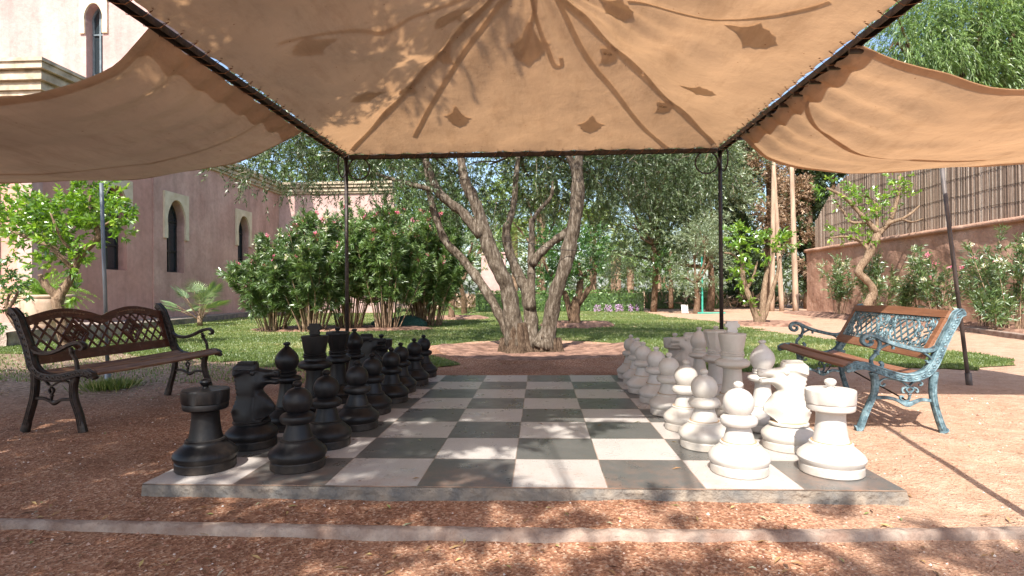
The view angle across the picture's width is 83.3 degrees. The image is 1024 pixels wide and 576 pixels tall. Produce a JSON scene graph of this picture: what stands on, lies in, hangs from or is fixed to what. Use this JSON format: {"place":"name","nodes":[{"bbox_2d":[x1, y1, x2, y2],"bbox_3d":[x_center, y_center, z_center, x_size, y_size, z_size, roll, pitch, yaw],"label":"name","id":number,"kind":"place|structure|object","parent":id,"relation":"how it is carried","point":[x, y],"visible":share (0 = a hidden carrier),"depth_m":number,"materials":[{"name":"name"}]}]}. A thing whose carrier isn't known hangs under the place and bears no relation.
{"place":"outdoors","nodes":[
{"label":"outdoors","id":0,"kind":"place"},
{"bbox_2d":[0,307,1014,371],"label":"lawn","id":1,"kind":"structure","parent":0,"point":[486,339],"depth_m":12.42,"materials":[{"name":"plant"}]},
{"bbox_2d":[0,180,139,350],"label":"citrus tree","id":2,"kind":"object","parent":1,"relation":"on","point":[36,208],"visible":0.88,"depth_m":8.64,"materials":[{"name":"green plant"}]},
{"bbox_2d":[162,278,231,325],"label":"fan palm","id":3,"kind":"object","parent":1,"relation":"on","point":[212,290],"visible":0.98,"depth_m":15.13,"materials":[{"name":"green plant"}]},
{"bbox_2d":[252,325,431,331],"bbox_3d":[-4.000,0.953,13.523,4.637,0.106,1.808,0,0,3],"label":"soil bed","id":4,"kind":"object","parent":1,"relation":"on","point":[363,328],"visible":0.53,"depth_m":12.99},
{"bbox_2d":[215,234,309,331],"bbox_3d":[-5.439,-0.095,13.030,2.175,2.280,2.301,0,0,3],"label":"oleander","id":5,"kind":"object","parent":4,"relation":"on","point":[258,294],"visible":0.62,"depth_m":12.47,"materials":[{"name":"green plant"}]},
{"bbox_2d":[252,206,366,331],"bbox_3d":[-4.497,-0.407,12.931,2.347,2.886,2.259,-1,0,22],"label":"oleander","id":6,"kind":"object","parent":4,"relation":"on","point":[316,278],"visible":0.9,"depth_m":12.50,"materials":[{"name":"green plant"}]},
{"bbox_2d":[292,195,394,328],"bbox_3d":[-3.877,-0.570,13.543,2.456,3.210,2.471,0,0,3],"label":"oleander","id":7,"kind":"object","parent":4,"relation":"on","point":[356,292],"visible":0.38,"depth_m":13.17,"materials":[{"name":"green plant"}]},
{"bbox_2d":[343,194,435,327],"bbox_3d":[-3.051,-0.573,13.362,2.174,3.203,2.212,0,0,-37],"label":"oleander","id":8,"kind":"object","parent":4,"relation":"on","point":[390,275],"visible":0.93,"depth_m":13.12,"materials":[{"name":"green plant"}]},
{"bbox_2d":[392,315,426,326],"bbox_3d":[-2.608,0.905,14.307,1.019,0.463,0.657,0,0,3],"label":"garden netting","id":9,"kind":"object","parent":1,"relation":"on","point":[410,320],"visible":0.43,"depth_m":14.08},
{"bbox_2d":[394,204,467,326],"bbox_3d":[-2.283,-0.593,14.579,2.302,3.244,2.369,0,0,-23],"label":"oleander","id":10,"kind":"object","parent":1,"relation":"on","point":[435,280],"visible":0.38,"depth_m":14.12,"materials":[{"name":"green plant"}]},
{"bbox_2d":[394,202,476,325],"bbox_3d":[-2.170,-0.647,14.716,2.561,3.351,2.450,0,0,3],"label":"oleander","id":11,"kind":"object","parent":1,"relation":"on","point":[456,281],"visible":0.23,"depth_m":14.30,"materials":[{"name":"green plant"}]},
{"bbox_2d":[388,171,517,313],"bbox_3d":[-2.442,-1.880,23.235,5.425,5.994,5.248,0,0,3],"label":"background tree","id":12,"kind":"object","parent":1,"relation":"on","point":[463,298],"visible":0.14,"depth_m":22.61,"materials":[{"name":"green plant"}]},
{"bbox_2d":[427,315,488,319],"bbox_3d":[-1.954,0.965,18.805,2.534,0.114,2.494,0,0,-38],"label":"soil bed","id":13,"kind":"object","parent":1,"relation":"on","point":[461,317],"visible":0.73,"depth_m":18.09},
{"bbox_2d":[431,216,498,316],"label":"tree","id":14,"kind":"object","parent":13,"relation":"on","point":[451,312],"visible":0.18,"depth_m":18.39,"materials":[{"name":"green plant"}]},
{"bbox_2d":[479,216,544,293],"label":"tree","id":15,"kind":"object","parent":1,"relation":"on","point":[516,236],"visible":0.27,"depth_m":32.27,"materials":[{"name":"green plant"}]},
{"bbox_2d":[480,150,594,293],"bbox_3d":[1.060,-2.945,27.283,5.832,8.044,5.201,0,0,3],"label":"background tree","id":16,"kind":"object","parent":1,"relation":"on","point":[518,228],"visible":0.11,"depth_m":26.33,"materials":[{"name":"green plant"}]},
{"bbox_2d":[473,287,644,311],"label":"clipped hedge","id":17,"kind":"object","parent":1,"relation":"on","point":[601,298],"visible":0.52,"depth_m":23.98,"materials":[{"name":"green plant"}]},
{"bbox_2d":[539,320,613,328],"bbox_3d":[1.602,0.889,14.070,1.971,0.152,1.846,0,0,3],"label":"soil bed","id":18,"kind":"object","parent":1,"relation":"on","point":[581,325],"visible":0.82,"depth_m":13.48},
{"bbox_2d":[521,218,613,322],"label":"citrus tree","id":19,"kind":"object","parent":18,"relation":"on","point":[573,306],"visible":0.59,"depth_m":14.26,"materials":[{"name":"green plant"}]},
{"bbox_2d":[556,203,633,292],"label":"tree","id":20,"kind":"object","parent":1,"relation":"on","point":[594,287],"visible":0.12,"depth_m":29.07,"materials":[{"name":"green plant"}]},
{"bbox_2d":[0,293,1023,575],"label":"ground","id":21,"kind":"structure","parent":0,"point":[998,391],"depth_m":2.32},
{"bbox_2d":[0,254,34,335],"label":"citrus tree","id":22,"kind":"object","parent":21,"relation":"on","point":[10,292],"visible":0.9,"depth_m":7.94,"materials":[{"name":"green plant"}]},
{"bbox_2d":[0,322,130,345],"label":"terrace","id":23,"kind":"structure","parent":21,"relation":"on","point":[9,337],"depth_m":10.40,"materials":[{"name":"stone"}]},
{"bbox_2d":[13,295,76,328],"bbox_3d":[-8.706,0.433,10.742,0.932,0.615,0.932,0,0,3],"label":"terracotta urn","id":24,"kind":"object","parent":23,"relation":"on","point":[41,303],"visible":0.39,"depth_m":10.36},
{"bbox_2d":[0,273,97,308],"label":"potted fern","id":25,"kind":"object","parent":24,"relation":"in","point":[40,289],"visible":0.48,"depth_m":10.65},
{"bbox_2d":[99,183,110,380],"bbox_3d":[-3.911,-0.011,5.532,0.092,1.992,0.051,0,0,-39],"label":"support pole","id":26,"kind":"object","parent":21,"relation":"on","point":[103,251],"visible":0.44,"depth_m":5.51,"materials":[{"name":"grey metal"}]},
{"bbox_2d":[63,375,150,393],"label":"grass tuft","id":27,"kind":"object","parent":21,"relation":"on","point":[98,385],"visible":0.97,"depth_m":5.22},
{"bbox_2d":[7,303,222,432],"bbox_3d":[-2.848,0.524,4.301,0.600,0.802,1.356,0,0,6],"label":"garden bench","id":28,"kind":"object","parent":21,"relation":"on","point":[35,357],"visible":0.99,"depth_m":4.04,"materials":[{"name":"brown metal"}]},
{"bbox_2d":[0,349,329,382],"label":"grass","id":29,"kind":"structure","parent":21,"relation":"on","point":[118,375],"depth_m":6.58,"materials":[{"name":"plant"}]},
{"bbox_2d":[108,311,278,329],"bbox_3d":[-9.457,0.986,18.234,1.730,0.225,12.100,0,0,3],"label":"patio edge","id":30,"kind":"object","parent":21,"relation":"on","point":[183,320],"visible":0.27,"depth_m":17.64,"materials":[{"name":"stone"}]},
{"bbox_2d":[0,0,395,322],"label":"riad building","id":31,"kind":"structure","parent":21,"relation":"on","point":[189,226],"depth_m":16.75,"materials":[{"name":"paint"}]},
{"bbox_2d":[92,8,102,75],"bbox_3d":[-12.075,-6.808,16.913,0.522,2.816,0.076,0,0,3],"label":"window","id":32,"kind":"structure","parent":31,"relation":"in","point":[97,34],"depth_m":16.91,"materials":[{"name":"grey glass"}]},
{"bbox_2d":[105,189,118,269],"bbox_3d":[-10.677,-1.575,15.103,0.076,2.200,0.888,0,0,3],"label":"window","id":33,"kind":"structure","parent":31,"relation":"in","point":[112,247],"depth_m":15.32,"materials":[{"name":"black glass"}]},
{"bbox_2d":[167,204,176,271],"bbox_3d":[-10.527,-1.568,17.569,0.076,2.190,0.878,0,0,3],"label":"window","id":34,"kind":"structure","parent":31,"relation":"in","point":[172,219],"depth_m":17.82,"materials":[{"name":"black glass"}]},
{"bbox_2d":[249,119,443,224],"bbox_3d":[-9.454,-5.238,32.908,11.432,12.843,7.778,0,0,3],"label":"background tree","id":35,"kind":"object","parent":21,"relation":"on","point":[338,178],"visible":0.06,"depth_m":32.21,"materials":[{"name":"green plant"}]},
{"bbox_2d":[196,67,784,353],"bbox_3d":[-0.315,-2.129,8.925,9.276,6.272,5.693,0,0,3],"label":"olive tree","id":36,"kind":"object","parent":21,"relation":"on","point":[521,336],"visible":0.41,"depth_m":8.69,"materials":[{"name":"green plant"}]},
{"bbox_2d":[481,252,505,293],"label":"distant wall","id":37,"kind":"structure","parent":21,"relation":"on","point":[488,277],"depth_m":36.38,"materials":[{"name":"paint"}]},
{"bbox_2d":[0,351,1022,575],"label":"fallen leaves","id":38,"kind":"object","parent":21,"relation":"on","point":[464,540],"visible":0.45,"depth_m":2.16,"materials":[{"name":"brown plant"}]},
{"bbox_2d":[0,518,1023,542],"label":"kerb","id":39,"kind":"structure","parent":21,"relation":"on","point":[440,533],"depth_m":2.05,"materials":[{"name":"concrete"}]},
{"bbox_2d":[0,377,1023,575],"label":"pebbles","id":40,"kind":"object","parent":21,"relation":"on","point":[309,555],"visible":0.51,"depth_m":2.35,"materials":[{"name":"gravel"}]},
{"bbox_2d":[106,0,921,371],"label":"shade pavilion","id":41,"kind":"structure","parent":21,"relation":"on","point":[436,78],"depth_m":4.28,"materials":[{"name":"fabric"}]},
{"bbox_2d":[0,28,301,183],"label":"shade sail","id":42,"kind":"object","parent":41,"relation":"attached to","point":[150,104],"visible":1,"depth_m":3.67,"materials":[{"name":"fabric"}]},
{"bbox_2d":[740,45,1023,173],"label":"shade sail","id":43,"kind":"object","parent":41,"relation":"attached to","point":[867,110],"visible":1,"depth_m":3.78,"materials":[{"name":"fabric"}]},
{"bbox_2d":[141,375,908,505],"bbox_3d":[0.078,0.891,4.005,3.232,0.100,3.233,0,0,3],"label":"chessboard","id":44,"kind":"object","parent":21,"relation":"on","point":[494,442],"visible":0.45,"depth_m":2.76,"materials":[{"name":"concrete"}]},
{"bbox_2d":[171,378,238,475],"bbox_3d":[-1.444,0.635,2.711,0.282,0.418,0.282,0,0,3],"label":"black rook","id":45,"kind":"object","parent":44,"relation":"on","point":[207,447],"visible":1,"depth_m":2.64,"materials":[{"name":"plastic"}]},
{"bbox_2d":[224,361,280,451],"bbox_3d":[-1.401,0.621,3.097,0.269,0.450,0.269,-1,0,38],"label":"black knight","id":46,"kind":"object","parent":44,"relation":"on","point":[253,428],"visible":0.99,"depth_m":3.05,"materials":[{"name":"plastic"}]},
{"bbox_2d":[269,342,301,432],"bbox_3d":[-1.362,0.587,3.484,0.261,0.522,0.261,0,0,3],"label":"black bishop","id":47,"kind":"object","parent":44,"relation":"on","point":[286,360],"visible":0.6,"depth_m":3.43,"materials":[{"name":"plastic"}]},
{"bbox_2d":[267,380,326,474],"bbox_3d":[-1.011,0.639,2.714,0.265,0.405,0.265,-1,0,43],"label":"black pawn","id":48,"kind":"object","parent":44,"relation":"on","point":[299,447],"visible":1,"depth_m":2.65,"materials":[{"name":"plastic"}]},
{"bbox_2d":[298,323,331,412],"bbox_3d":[-1.324,0.545,3.867,0.282,0.611,0.282,0,0,-3],"label":"black king","id":49,"kind":"object","parent":44,"relation":"on","point":[314,363],"visible":0.62,"depth_m":3.81,"materials":[{"name":"plastic"}]},
{"bbox_2d":[310,370,351,450],"bbox_3d":[-0.997,0.641,3.089,0.265,0.405,0.265,0,0,-39],"label":"black pawn","id":50,"kind":"object","parent":44,"relation":"on","point":[331,429],"visible":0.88,"depth_m":3.03,"materials":[{"name":"plastic"}]},
{"bbox_2d":[326,327,350,403],"bbox_3d":[-1.310,0.575,4.322,0.273,0.556,0.273,0,0,-17],"label":"black queen","id":51,"kind":"object","parent":44,"relation":"on","point":[338,357],"visible":0.58,"depth_m":4.27,"materials":[{"name":"plastic"}]},
{"bbox_2d":[346,329,364,368],"bbox_3d":[-1.290,0.594,4.714,0.261,0.522,0.261,0,0,3],"label":"black bishop","id":52,"kind":"object","parent":44,"relation":"on","point":[355,344],"visible":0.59,"depth_m":4.67,"materials":[{"name":"plastic"}]},
{"bbox_2d":[338,360,379,431],"bbox_3d":[-0.941,0.643,3.495,0.265,0.405,0.265,-1,0,14],"label":"black pawn","id":53,"kind":"object","parent":44,"relation":"on","point":[357,412],"visible":0.94,"depth_m":3.43,"materials":[{"name":"plastic"}]},
{"bbox_2d":[360,333,385,382],"bbox_3d":[-1.271,0.632,5.113,0.269,0.450,0.269,-1,0,38],"label":"black knight","id":54,"kind":"object","parent":44,"relation":"on","point":[371,344],"visible":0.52,"depth_m":5.08,"materials":[{"name":"plastic"}]},
{"bbox_2d":[362,353,391,414],"bbox_3d":[-0.952,0.645,3.920,0.265,0.405,0.265,0,0,-18],"label":"black pawn","id":55,"kind":"object","parent":44,"relation":"on","point":[379,400],"visible":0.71,"depth_m":3.86,"materials":[{"name":"plastic"}]},
{"bbox_2d":[380,347,408,403],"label":"black pawn","id":56,"kind":"object","parent":44,"relation":"on","point":[395,389],"visible":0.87,"depth_m":4.27,"materials":[{"name":"plastic"}]},
{"bbox_2d":[393,342,416,392],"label":"black pawn","id":57,"kind":"object","parent":44,"relation":"on","point":[408,381],"visible":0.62,"depth_m":4.68,"materials":[{"name":"plastic"}]},
{"bbox_2d":[407,338,428,385],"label":"black pawn","id":58,"kind":"object","parent":44,"relation":"on","point":[418,373],"visible":0.77,"depth_m":5.08,"materials":[{"name":"plastic"}]},
{"bbox_2d":[417,335,436,377],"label":"black pawn","id":59,"kind":"object","parent":44,"relation":"on","point":[429,366],"visible":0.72,"depth_m":5.52,"materials":[{"name":"plastic"}]},
{"bbox_2d":[617,335,634,378],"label":"white pawn","id":60,"kind":"object","parent":44,"relation":"on","point":[622,369],"visible":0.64,"depth_m":5.33,"materials":[{"name":"plastic"}]},
{"bbox_2d":[622,338,640,384],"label":"white pawn","id":61,"kind":"object","parent":44,"relation":"on","point":[628,374],"visible":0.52,"depth_m":4.98,"materials":[{"name":"plastic"}]},
{"bbox_2d":[627,342,650,393],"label":"white pawn","id":62,"kind":"object","parent":44,"relation":"on","point":[637,381],"visible":0.73,"depth_m":4.57,"materials":[{"name":"plastic"}]},
{"bbox_2d":[638,346,664,403],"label":"white pawn","id":63,"kind":"object","parent":44,"relation":"on","point":[648,390],"visible":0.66,"depth_m":4.17,"materials":[{"name":"plastic"}]},
{"bbox_2d":[649,352,679,416],"bbox_3d":[1.041,0.629,3.807,0.265,0.405,0.265,0,0,-20],"label":"white pawn","id":64,"kind":"object","parent":44,"relation":"on","point":[662,401],"visible":0.73,"depth_m":3.75,"materials":[{"name":"plastic"}]},
{"bbox_2d":[663,360,697,431],"bbox_3d":[1.029,0.627,3.400,0.265,0.405,0.265,-1,0,15],"label":"white pawn","id":65,"kind":"object","parent":44,"relation":"on","point":[677,415],"visible":0.72,"depth_m":3.35,"materials":[{"name":"plastic"}]},
{"bbox_2d":[670,332,694,366],"bbox_3d":[1.526,0.610,4.985,0.269,0.450,0.269,-1,0,38],"label":"white knight","id":66,"kind":"object","parent":44,"relation":"on","point":[683,343],"visible":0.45,"depth_m":4.95,"materials":[{"name":"plastic"}]},
{"bbox_2d":[689,327,707,375],"bbox_3d":[1.494,0.572,4.587,0.261,0.522,0.261,0,0,3],"label":"white bishop","id":67,"kind":"object","parent":44,"relation":"on","point":[698,345],"visible":0.54,"depth_m":4.54,"materials":[{"name":"plastic"}]},
{"bbox_2d":[678,369,725,452],"bbox_3d":[1.006,0.625,3.008,0.265,0.405,0.265,0,0,-16],"label":"white pawn","id":68,"kind":"object","parent":44,"relation":"on","point":[703,429],"visible":0.93,"depth_m":2.95,"materials":[{"name":"plastic"}]},
{"bbox_2d":[702,326,725,395],"bbox_3d":[1.487,0.553,4.187,0.273,0.556,0.273,0,0,-7],"label":"white queen","id":69,"kind":"object","parent":44,"relation":"on","point":[710,357],"visible":0.45,"depth_m":4.13,"materials":[{"name":"plastic"}]},
{"bbox_2d":[715,321,750,415],"bbox_3d":[1.451,0.523,3.788,0.282,0.611,0.282,0,0,9],"label":"white king","id":70,"kind":"object","parent":44,"relation":"on","point":[732,362],"visible":0.68,"depth_m":3.73,"materials":[{"name":"plastic"}]},
{"bbox_2d":[708,381,770,479],"bbox_3d":[1.022,0.623,2.591,0.265,0.405,0.265,-1,0,33],"label":"white pawn","id":71,"kind":"object","parent":44,"relation":"on","point":[737,451],"visible":1,"depth_m":2.53,"materials":[{"name":"plastic"}]},
{"bbox_2d":[747,340,774,432],"bbox_3d":[1.472,0.565,3.378,0.261,0.522,0.261,0,0,3],"label":"white bishop","id":72,"kind":"object","parent":44,"relation":"on","point":[762,356],"visible":0.5,"depth_m":3.33,"materials":[{"name":"plastic"}]},
{"bbox_2d":[757,360,813,453],"bbox_3d":[1.428,0.599,2.972,0.269,0.450,0.269,-1,0,38],"label":"white knight","id":73,"kind":"object","parent":44,"relation":"on","point":[787,429],"visible":0.98,"depth_m":2.93,"materials":[{"name":"plastic"}]},
{"bbox_2d":[796,378,867,480],"bbox_3d":[1.429,0.613,2.579,0.282,0.418,0.282,0,0,3],"label":"white rook","id":74,"kind":"object","parent":44,"relation":"on","point":[828,450],"visible":1,"depth_m":2.51,"materials":[{"name":"plastic"}]},
{"bbox_2d":[433,342,624,359],"bbox_3d":[0.304,0.905,8.232,3.190,0.144,2.783,0,0,3],"label":"soil bed","id":75,"kind":"object","parent":21,"relation":"on","point":[487,350],"visible":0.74,"depth_m":8.25,"materials":[{"name":"soil"}]},
{"bbox_2d":[239,129,848,301],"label":"distant wood","id":76,"kind":"object","parent":21,"relation":"on","point":[570,287],"visible":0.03,"depth_m":48.31,"materials":[{"name":"plant"}]},
{"bbox_2d":[407,289,803,309],"bbox_3d":[5.555,0.719,34.132,20.789,1.316,16.643,0,0,3],"label":"ground cover","id":77,"kind":"object","parent":21,"relation":"on","point":[471,297],"visible":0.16,"depth_m":26.91,"materials":[{"name":"plant"}]},
{"bbox_2d":[582,240,651,292],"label":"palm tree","id":78,"kind":"object","parent":21,"relation":"on","point":[619,280],"visible":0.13,"depth_m":34.88,"materials":[{"name":"green plant"}]},
{"bbox_2d":[600,253,651,292],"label":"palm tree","id":79,"kind":"object","parent":21,"relation":"on","point":[628,282],"visible":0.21,"depth_m":40.87,"materials":[{"name":"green plant"}]},
{"bbox_2d":[566,134,745,311],"bbox_3d":[5.655,-3.341,22.165,7.072,8.745,5.405,0,0,-12],"label":"background tree","id":80,"kind":"object","parent":21,"relation":"on","point":[650,243],"visible":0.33,"depth_m":22.25,"materials":[{"name":"green plant"}]},
{"bbox_2d":[646,243,687,307],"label":"tree","id":81,"kind":"object","parent":21,"relation":"on","point":[657,264],"visible":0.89,"depth_m":22.09,"materials":[{"name":"green plant"}]},
{"bbox_2d":[580,140,764,310],"bbox_3d":[6.477,-3.006,23.862,7.414,8.086,5.217,0,0,3],"label":"background tree","id":82,"kind":"object","parent":21,"relation":"on","point":[710,302],"visible":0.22,"depth_m":23.24,"materials":[{"name":"green plant"}]},
{"bbox_2d":[645,286,718,308],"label":"clipped hedge","id":83,"kind":"object","parent":21,"relation":"on","point":[660,304],"visible":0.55,"depth_m":26.63,"materials":[{"name":"green plant"}]},
{"bbox_2d":[660,209,738,313],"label":"young olive","id":84,"kind":"object","parent":21,"relation":"on","point":[702,243],"visible":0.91,"depth_m":21.09,"materials":[{"name":"green plant"}]},
{"bbox_2d":[706,159,763,307],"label":"cypress tree","id":85,"kind":"object","parent":21,"relation":"on","point":[736,292],"visible":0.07,"depth_m":27.72,"materials":[{"name":"green plant"}]},
{"bbox_2d":[715,102,811,302],"bbox_3d":[10.936,-3.891,24.684,4.661,9.654,3.473,0,0,3],"label":"cypress tree","id":86,"kind":"object","parent":21,"relation":"on","point":[752,163],"visible":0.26,"depth_m":24.31,"materials":[{"name":"green plant"}]},
{"bbox_2d":[769,166,774,310],"bbox_3d":[10.391,-2.467,22.944,0.307,6.990,0.199,0,0,3],"label":"wooden post","id":87,"kind":"object","parent":21,"relation":"on","point":[772,276],"visible":0.59,"depth_m":22.88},
{"bbox_2d":[738,320,812,326],"bbox_3d":[6.393,0.868,14.143,2.128,0.127,1.458,0,0,3],"label":"soil bed","id":88,"kind":"object","parent":21,"relation":"on","point":[775,323],"visible":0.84,"depth_m":13.77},
{"bbox_2d":[723,218,803,321],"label":"citrus tree","id":89,"kind":"object","parent":88,"relation":"on","point":[761,315],"visible":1,"depth_m":13.95,"materials":[{"name":"green plant"}]},
{"bbox_2d":[771,162,783,310],"bbox_3d":[10.568,-2.789,22.936,0.514,7.636,0.192,0,0,3],"label":"wooden post","id":90,"kind":"object","parent":21,"relation":"on","point":[780,291],"visible":0.59,"depth_m":22.86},
{"bbox_2d":[789,167,798,310],"bbox_3d":[11.234,-2.041,22.898,0.310,6.125,0.231,0,0,3],"label":"wooden post","id":91,"kind":"object","parent":21,"relation":"on","point":[795,300],"visible":0.81,"depth_m":22.83,"materials":[{"name":"wood"}]},
{"bbox_2d":[777,165,836,308],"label":"cypress tree","id":92,"kind":"object","parent":21,"relation":"on","point":[803,178],"visible":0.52,"depth_m":24.79,"materials":[{"name":"brown plant"}]},
{"bbox_2d":[800,173,848,225],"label":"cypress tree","id":93,"kind":"object","parent":21,"relation":"on","point":[834,184],"visible":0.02,"depth_m":27.52,"materials":[{"name":"green plant"}]},
{"bbox_2d":[777,304,966,433],"bbox_3d":[2.481,0.515,4.149,0.680,0.773,1.356,0,0,8],"label":"garden bench","id":94,"kind":"object","parent":21,"relation":"on","point":[944,328],"visible":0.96,"depth_m":3.62,"materials":[{"name":"teal metal"}]},
{"bbox_2d":[783,311,1023,333],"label":"soil bed","id":95,"kind":"object","parent":21,"relation":"on","point":[845,316],"visible":0.41,"depth_m":13.46,"materials":[{"name":"soil"}]},
{"bbox_2d":[815,253,857,313],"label":"oleander","id":96,"kind":"object","parent":95,"relation":"on","point":[838,278],"visible":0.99,"depth_m":17.50,"materials":[{"name":"green plant"}]},
{"bbox_2d":[809,172,923,321],"bbox_3d":[9.255,-1.180,14.984,2.706,4.218,0.895,0,0,3],"label":"citrus tree","id":97,"kind":"object","parent":95,"relation":"on","point":[865,260],"visible":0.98,"depth_m":14.94,"materials":[{"name":"green plant"}]},
{"bbox_2d":[852,251,902,317],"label":"oleander","id":98,"kind":"object","parent":95,"relation":"on","point":[877,279],"visible":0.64,"depth_m":15.60,"materials":[{"name":"green plant"}]},
{"bbox_2d":[892,275,917,316],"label":"oleander","id":99,"kind":"object","parent":95,"relation":"on","point":[903,297],"visible":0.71,"depth_m":14.42,"materials":[{"name":"green plant"}]},
{"bbox_2d":[902,244,932,321],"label":"oleander","id":100,"kind":"object","parent":95,"relation":"on","point":[909,277],"visible":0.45,"depth_m":13.92,"materials":[{"name":"green plant"}]},
{"bbox_2d":[902,250,969,322],"bbox_3d":[9.761,0.001,13.246,1.046,1.855,1.290,0,0,-19],"label":"oleander","id":101,"kind":"object","parent":95,"relation":"on","point":[930,287],"visible":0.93,"depth_m":13.25,"materials":[{"name":"green plant"}]},
{"bbox_2d":[954,252,1010,326],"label":"oleander","id":102,"kind":"object","parent":95,"relation":"on","point":[971,273],"visible":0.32,"depth_m":11.81,"materials":[{"name":"green plant"}]},
{"bbox_2d":[960,222,1023,328],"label":"oleander","id":103,"kind":"object","parent":95,"relation":"on","point":[1000,277],"visible":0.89,"depth_m":10.96,"materials":[{"name":"green plant"}]},
{"bbox_2d":[967,284,1020,329],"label":"oleander","id":104,"kind":"object","parent":95,"relation":"on","point":[995,312],"visible":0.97,"depth_m":10.74,"materials":[{"name":"green plant"}]},
{"bbox_2d":[804,215,1023,323],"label":"garden wall","id":105,"kind":"structure","parent":21,"relation":"on","point":[895,248],"depth_m":15.26,"materials":[{"name":"paint"}]},
{"bbox_2d":[815,164,1023,247],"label":"reed fence","id":106,"kind":"object","parent":105,"relation":"on","point":[978,194],"visible":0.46,"depth_m":14.56,"materials":[{"name":"wood"}]},
{"bbox_2d":[857,0,1023,88],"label":"pepper tree","id":107,"kind":"object","parent":21,"relation":"on","point":[984,49],"visible":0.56,"depth_m":18.74,"materials":[{"name":"green plant"}]},
{"bbox_2d":[940,168,972,385],"bbox_3d":[3.980,-0.072,5.154,0.308,1.995,0.052,0,0,-10],"label":"support pole","id":108,"kind":"object","parent":21,"relation":"on","point":[968,377],"visible":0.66,"depth_m":5.14,"materials":[{"name":"metal"}]},
{"bbox_2d":[964,327,1023,339],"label":"path kerb","id":109,"kind":"structure","parent":21,"relation":"on","point":[1006,334],"depth_m":10.39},
{"bbox_2d":[211,0,1006,294],"label":"sky","id":110,"kind":"structure","parent":0,"point":[475,159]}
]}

